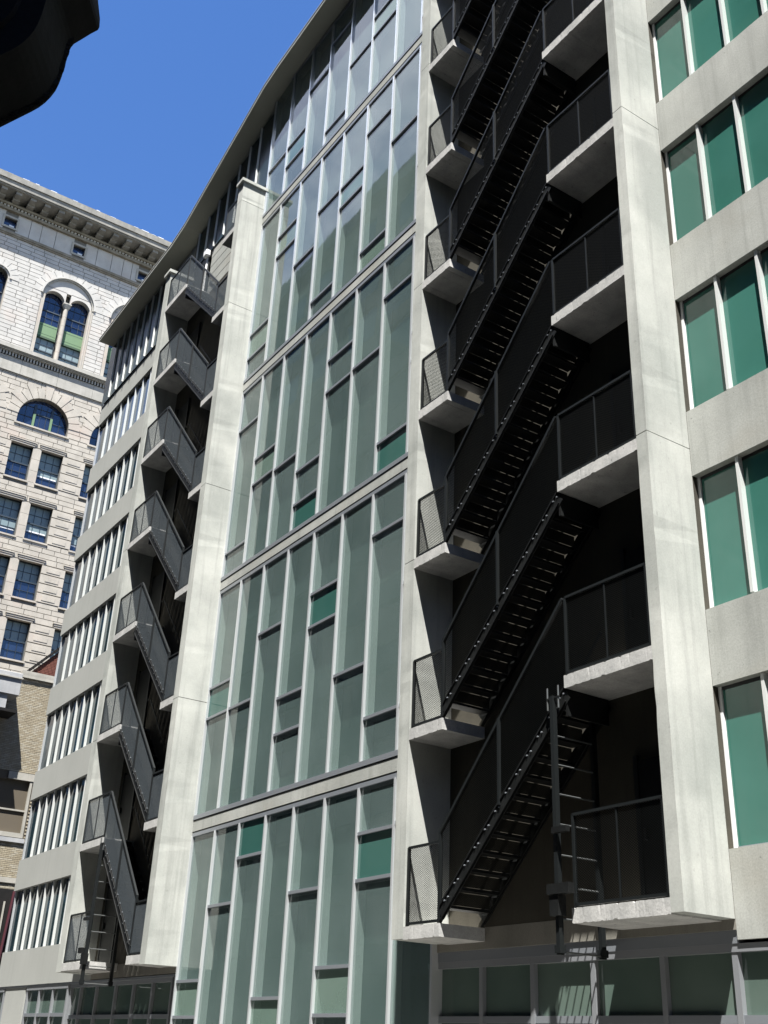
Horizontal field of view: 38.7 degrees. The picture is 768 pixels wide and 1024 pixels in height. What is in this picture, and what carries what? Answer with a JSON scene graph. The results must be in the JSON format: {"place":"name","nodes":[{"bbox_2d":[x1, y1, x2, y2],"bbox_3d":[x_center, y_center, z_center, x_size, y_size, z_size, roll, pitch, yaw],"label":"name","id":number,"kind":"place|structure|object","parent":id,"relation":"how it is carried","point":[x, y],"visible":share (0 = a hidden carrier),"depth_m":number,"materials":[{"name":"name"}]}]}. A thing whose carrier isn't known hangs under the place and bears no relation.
{"place":"outdoors","nodes":[
{"label":"outdoors","id":0,"kind":"place"},
{"bbox_2d":[0,0,99,126],"bbox_3d":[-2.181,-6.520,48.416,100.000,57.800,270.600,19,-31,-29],"label":"traffic light","id":1,"kind":"structure","parent":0,"point":[39,39],"depth_m":4.93,"materials":[{"name":"metal"}]},
{"bbox_2d":[0,0,322,242],"label":"sky","id":2,"kind":"structure","parent":0,"point":[143,110],"materials":[{"name":"blue"}]},
{"bbox_3d":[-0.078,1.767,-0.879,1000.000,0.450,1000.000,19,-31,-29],"label":"ground","id":3,"kind":"structure","parent":0,"visible":0},
{"bbox_2d":[0,647,59,964],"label":"brick building","id":4,"kind":"structure","parent":3,"relation":"on","point":[24,696],"depth_m":56.80,"materials":[{"name":"brown"}]},
{"bbox_2d":[0,782,31,843],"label":"window","id":5,"kind":"structure","parent":4,"relation":"in","point":[3,833],"depth_m":55.72,"materials":[{"name":"stone"}]},
{"bbox_2d":[0,168,170,683],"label":"stone building","id":6,"kind":"structure","parent":3,"relation":"on","point":[73,274],"depth_m":79.59,"materials":[{"name":"grey stone"}]},
{"bbox_2d":[0,272,5,302],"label":"window","id":7,"kind":"structure","parent":6,"relation":"in","point":[2,279],"depth_m":80.83,"materials":[{"name":"blue glass"}]},
{"bbox_2d":[0,556,8,592],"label":"window","id":8,"kind":"structure","parent":6,"relation":"in","point":[3,560],"depth_m":73.02,"materials":[{"name":"blue glass"}]},
{"bbox_2d":[1,213,19,230],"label":"window","id":9,"kind":"structure","parent":6,"relation":"in","point":[9,224],"depth_m":82.48,"materials":[{"name":"grey glass"}]},
{"bbox_2d":[0,497,20,534],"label":"window","id":10,"kind":"structure","parent":6,"relation":"in","point":[9,509],"depth_m":74.59,"materials":[{"name":"blue glass"}]},
{"bbox_2d":[0,619,28,660],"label":"window","id":11,"kind":"structure","parent":6,"relation":"in","point":[15,634],"depth_m":71.78,"materials":[{"name":"blue glass"}]},
{"bbox_2d":[4,443,31,479],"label":"window","id":12,"kind":"structure","parent":6,"relation":"in","point":[18,459],"depth_m":76.36,"materials":[{"name":"blue glass"}]},
{"bbox_2d":[12,561,40,600],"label":"window","id":13,"kind":"structure","parent":6,"relation":"in","point":[27,574],"depth_m":73.66,"materials":[{"name":"blue glass"}]},
{"bbox_2d":[24,505,50,542],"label":"window","id":14,"kind":"structure","parent":6,"relation":"in","point":[38,520],"depth_m":75.54,"materials":[{"name":"blue glass"}]},
{"bbox_2d":[16,401,65,435],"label":"window","id":15,"kind":"structure","parent":6,"relation":"in","point":[39,414],"depth_m":78.68,"materials":[{"name":"blue glass"}]},
{"bbox_2d":[33,337,54,357],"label":"window","id":16,"kind":"structure","parent":6,"relation":"in","point":[44,347],"depth_m":80.94,"materials":[{"name":"grey"}]},
{"bbox_2d":[35,452,60,488],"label":"window","id":17,"kind":"structure","parent":6,"relation":"in","point":[49,466],"depth_m":77.41,"materials":[{"name":"blue glass"}]},
{"bbox_2d":[40,294,62,328],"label":"window","id":18,"kind":"structure","parent":6,"relation":"in","point":[52,306],"depth_m":82.43,"materials":[{"name":"blue glass"}]},
{"bbox_2d":[49,631,61,658],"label":"window","id":19,"kind":"structure","parent":6,"relation":"in","point":[56,642],"depth_m":73.36,"materials":[{"name":"blue glass"}]},
{"bbox_2d":[59,573,72,608],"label":"window","id":20,"kind":"structure","parent":6,"relation":"in","point":[67,582],"depth_m":74.99,"materials":[{"name":"blue glass"}]},
{"bbox_2d":[58,346,79,366],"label":"window","id":21,"kind":"structure","parent":6,"relation":"in","point":[66,355],"depth_m":81.88,"materials":[{"name":"grey"}]},
{"bbox_2d":[64,303,87,336],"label":"window","id":22,"kind":"structure","parent":6,"relation":"in","point":[76,319],"depth_m":83.35,"materials":[{"name":"blue glass"}]},
{"bbox_2d":[70,518,82,551],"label":"window","id":23,"kind":"structure","parent":6,"relation":"in","point":[76,532],"depth_m":76.93,"materials":[{"name":"blue glass"}]},
{"bbox_2d":[70,242,87,258],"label":"window","id":24,"kind":"structure","parent":6,"relation":"in","point":[75,251],"depth_m":85.10,"materials":[{"name":"grey glass"}]},
{"bbox_2d":[80,466,90,497],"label":"window","id":25,"kind":"structure","parent":6,"relation":"in","point":[85,479],"depth_m":78.71,"materials":[{"name":"blue glass"}]},
{"bbox_2d":[89,427,99,445],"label":"window","id":26,"kind":"structure","parent":6,"relation":"in","point":[94,436],"depth_m":80.43,"materials":[{"name":"blue glass"}]},
{"bbox_2d":[103,362,108,377],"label":"window","id":27,"kind":"structure","parent":6,"relation":"in","point":[106,364],"depth_m":83.31,"materials":[{"name":"grey"}]},
{"bbox_2d":[135,268,148,282],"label":"window","id":28,"kind":"structure","parent":6,"relation":"in","point":[139,277],"depth_m":87.69,"materials":[{"name":"grey glass"}]},
{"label":"pavement","id":29,"kind":"structure","parent":0,"visible":0},
{"bbox_2d":[0,0,767,1023],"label":"loft building","id":30,"kind":"structure","parent":29,"relation":"on","point":[310,790],"depth_m":23.48,"materials":[{"name":"concrete"}]},
{"bbox_2d":[5,876,70,951],"bbox_3d":[-11.580,13.619,36.820,0.361,2.060,5.725,18,-30,-28],"label":"window","id":31,"kind":"structure","parent":30,"relation":"in","point":[38,912],"depth_m":36.69,"materials":[{"name":"silver metal"}]},
{"bbox_2d":[22,775,86,859],"bbox_3d":[-11.454,10.784,38.231,0.361,2.160,5.725,18,-30,-28],"label":"window","id":32,"kind":"structure","parent":30,"relation":"in","point":[54,818],"depth_m":38.11,"materials":[{"name":"silver metal"}]},
{"bbox_2d":[38,681,101,770],"bbox_3d":[-11.326,7.890,39.672,0.361,2.190,5.725,18,-30,-28],"label":"window","id":33,"kind":"structure","parent":30,"relation":"in","point":[69,729],"depth_m":39.56,"materials":[{"name":"silver metal"}]},
{"bbox_2d":[53,595,115,686],"bbox_3d":[-11.198,4.982,41.118,0.361,2.170,5.725,18,-30,-28],"label":"window","id":34,"kind":"structure","parent":30,"relation":"in","point":[87,641],"depth_m":41.03,"materials":[{"name":"silver metal"}]},
{"bbox_2d":[67,514,128,608],"bbox_3d":[-11.070,2.088,42.559,0.361,2.180,5.725,18,-30,-28],"label":"window","id":35,"kind":"structure","parent":30,"relation":"in","point":[101,560],"depth_m":42.48,"materials":[{"name":"silver metal"}]},
{"bbox_2d":[96,884,116,962],"bbox_3d":[-7.806,11.672,31.034,0.100,2.180,1.060,19,-31,-29],"label":"door","id":36,"kind":"structure","parent":30,"relation":"in","point":[106,941],"depth_m":30.97,"materials":[{"name":"black metal"}]},
{"bbox_2d":[80,439,140,535],"bbox_3d":[-10.941,-0.810,44.001,0.361,2.160,5.725,18,-30,-28],"label":"window","id":37,"kind":"structure","parent":30,"relation":"in","point":[119,480],"depth_m":43.93,"materials":[{"name":"silver metal"}]},
{"bbox_2d":[93,369,151,465],"bbox_3d":[-10.812,-3.740,45.459,0.361,2.130,5.725,18,-30,-28],"label":"window","id":38,"kind":"structure","parent":30,"relation":"in","point":[129,411],"depth_m":45.39,"materials":[{"name":"grey glass"}]},
{"bbox_2d":[114,773,135,839],"bbox_3d":[-7.677,8.769,32.479,0.100,2.180,1.060,19,-31,-29],"label":"door","id":39,"kind":"structure","parent":30,"relation":"in","point":[127,798],"depth_m":32.45,"materials":[{"name":"black metal"}]},
{"bbox_2d":[101,283,165,406],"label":"window","id":40,"kind":"structure","parent":30,"relation":"in","point":[140,338],"depth_m":46.57,"materials":[{"name":"grey glass"}]},
{"bbox_2d":[131,669,151,728],"bbox_3d":[-7.549,5.865,33.924,0.100,2.180,1.060,19,-31,-29],"label":"door","id":41,"kind":"structure","parent":30,"relation":"in","point":[144,679],"depth_m":33.92,"materials":[{"name":"black metal"}]},
{"bbox_2d":[61,199,237,986],"bbox_3d":[-6.715,1.352,34.046,1.117,24.612,5.600,19,-31,-29],"label":"fire escape","id":42,"kind":"object","parent":30,"relation":"attached to","point":[117,854],"visible":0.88,"depth_m":32.63,"materials":[{"name":"metal"}]},
{"bbox_2d":[147,570,165,625],"bbox_3d":[-7.420,2.961,35.369,0.100,2.180,1.060,19,-31,-29],"label":"door","id":43,"kind":"structure","parent":30,"relation":"in","point":[158,583],"depth_m":35.40,"materials":[{"name":"black metal"}]},
{"bbox_2d":[160,479,178,531],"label":"door","id":44,"kind":"structure","parent":30,"relation":"in","point":[170,496],"depth_m":36.87,"materials":[{"name":"black metal"}]},
{"bbox_2d":[172,398,190,445],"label":"door","id":45,"kind":"structure","parent":30,"relation":"in","point":[182,414],"depth_m":38.33,"materials":[{"name":"black metal"}]},
{"bbox_2d":[184,322,200,364],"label":"door","id":46,"kind":"structure","parent":30,"relation":"in","point":[194,336],"depth_m":39.75,"materials":[{"name":"black metal"}]},
{"bbox_2d":[195,256,210,291],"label":"door","id":47,"kind":"structure","parent":30,"relation":"in","point":[203,263],"depth_m":41.27,"materials":[{"name":"black metal"}]},
{"bbox_2d":[203,249,210,288],"bbox_3d":[-6.694,-8.992,40.839,0.200,1.920,0.300,19,-31,-29],"label":"wall lamp","id":48,"kind":"object","parent":30,"relation":"attached to","point":[207,254],"visible":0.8,"depth_m":41.07,"materials":[{"name":"white paint"}]},
{"bbox_2d":[193,114,273,271],"bbox_3d":[-5.493,-11.805,40.972,0.495,3.407,6.050,19,-31,-29],"label":"window","id":49,"kind":"structure","parent":30,"relation":"in","point":[255,167],"depth_m":40.64,"materials":[{"name":"glass"}]},
{"bbox_2d":[403,0,721,959],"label":"fire escape","id":50,"kind":"object","parent":30,"relation":"attached to","point":[585,170],"visible":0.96,"depth_m":19.48,"materials":[{"name":"metal"}]},
{"bbox_2d":[592,89,610,131],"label":"door","id":51,"kind":"structure","parent":30,"relation":"in","point":[606,89],"depth_m":21.74,"materials":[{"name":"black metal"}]},
{"bbox_2d":[600,219,621,275],"bbox_3d":[4.335,-4.579,19.764,0.100,2.180,1.060,19,-31,-29],"label":"door","id":52,"kind":"structure","parent":30,"relation":"in","point":[601,234],"depth_m":20.20,"materials":[{"name":"black metal"}]},
{"bbox_2d":[609,368,633,447],"bbox_3d":[4.203,-1.585,18.274,0.100,2.180,1.060,19,-31,-29],"label":"door","id":53,"kind":"structure","parent":30,"relation":"in","point":[611,377],"depth_m":18.62,"materials":[{"name":"black metal"}]},
{"bbox_2d":[620,545,648,649],"bbox_3d":[4.071,1.410,16.784,0.100,2.180,1.060,19,-31,-29],"label":"door","id":54,"kind":"structure","parent":30,"relation":"in","point":[629,559],"depth_m":17.14,"materials":[{"name":"black metal"}]},
{"bbox_2d":[633,755,666,899],"bbox_3d":[3.938,4.404,15.294,0.100,2.180,1.060,19,-31,-29],"label":"door","id":55,"kind":"structure","parent":30,"relation":"in","point":[647,772],"depth_m":15.60,"materials":[{"name":"black metal"}]},
{"bbox_2d":[652,0,767,100],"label":"window","id":56,"kind":"structure","parent":30,"relation":"in","point":[691,32],"depth_m":20.16,"materials":[{"name":"green glass"}]},
{"bbox_2d":[664,73,767,242],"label":"window","id":57,"kind":"structure","parent":30,"relation":"in","point":[726,156],"depth_m":18.59,"materials":[{"name":"green glass"}]},
{"bbox_2d":[679,247,767,409],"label":"window","id":58,"kind":"structure","parent":30,"relation":"in","point":[724,323],"depth_m":17.30,"materials":[{"name":"green glass"}]},
{"bbox_2d":[697,445,767,607],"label":"window","id":59,"kind":"structure","parent":30,"relation":"in","point":[733,497],"depth_m":15.99,"materials":[{"name":"green glass"}]},
{"bbox_2d":[718,673,767,847],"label":"window","id":60,"kind":"structure","parent":30,"relation":"in","point":[743,704],"depth_m":14.69,"materials":[{"name":"green glass"}]}
]}

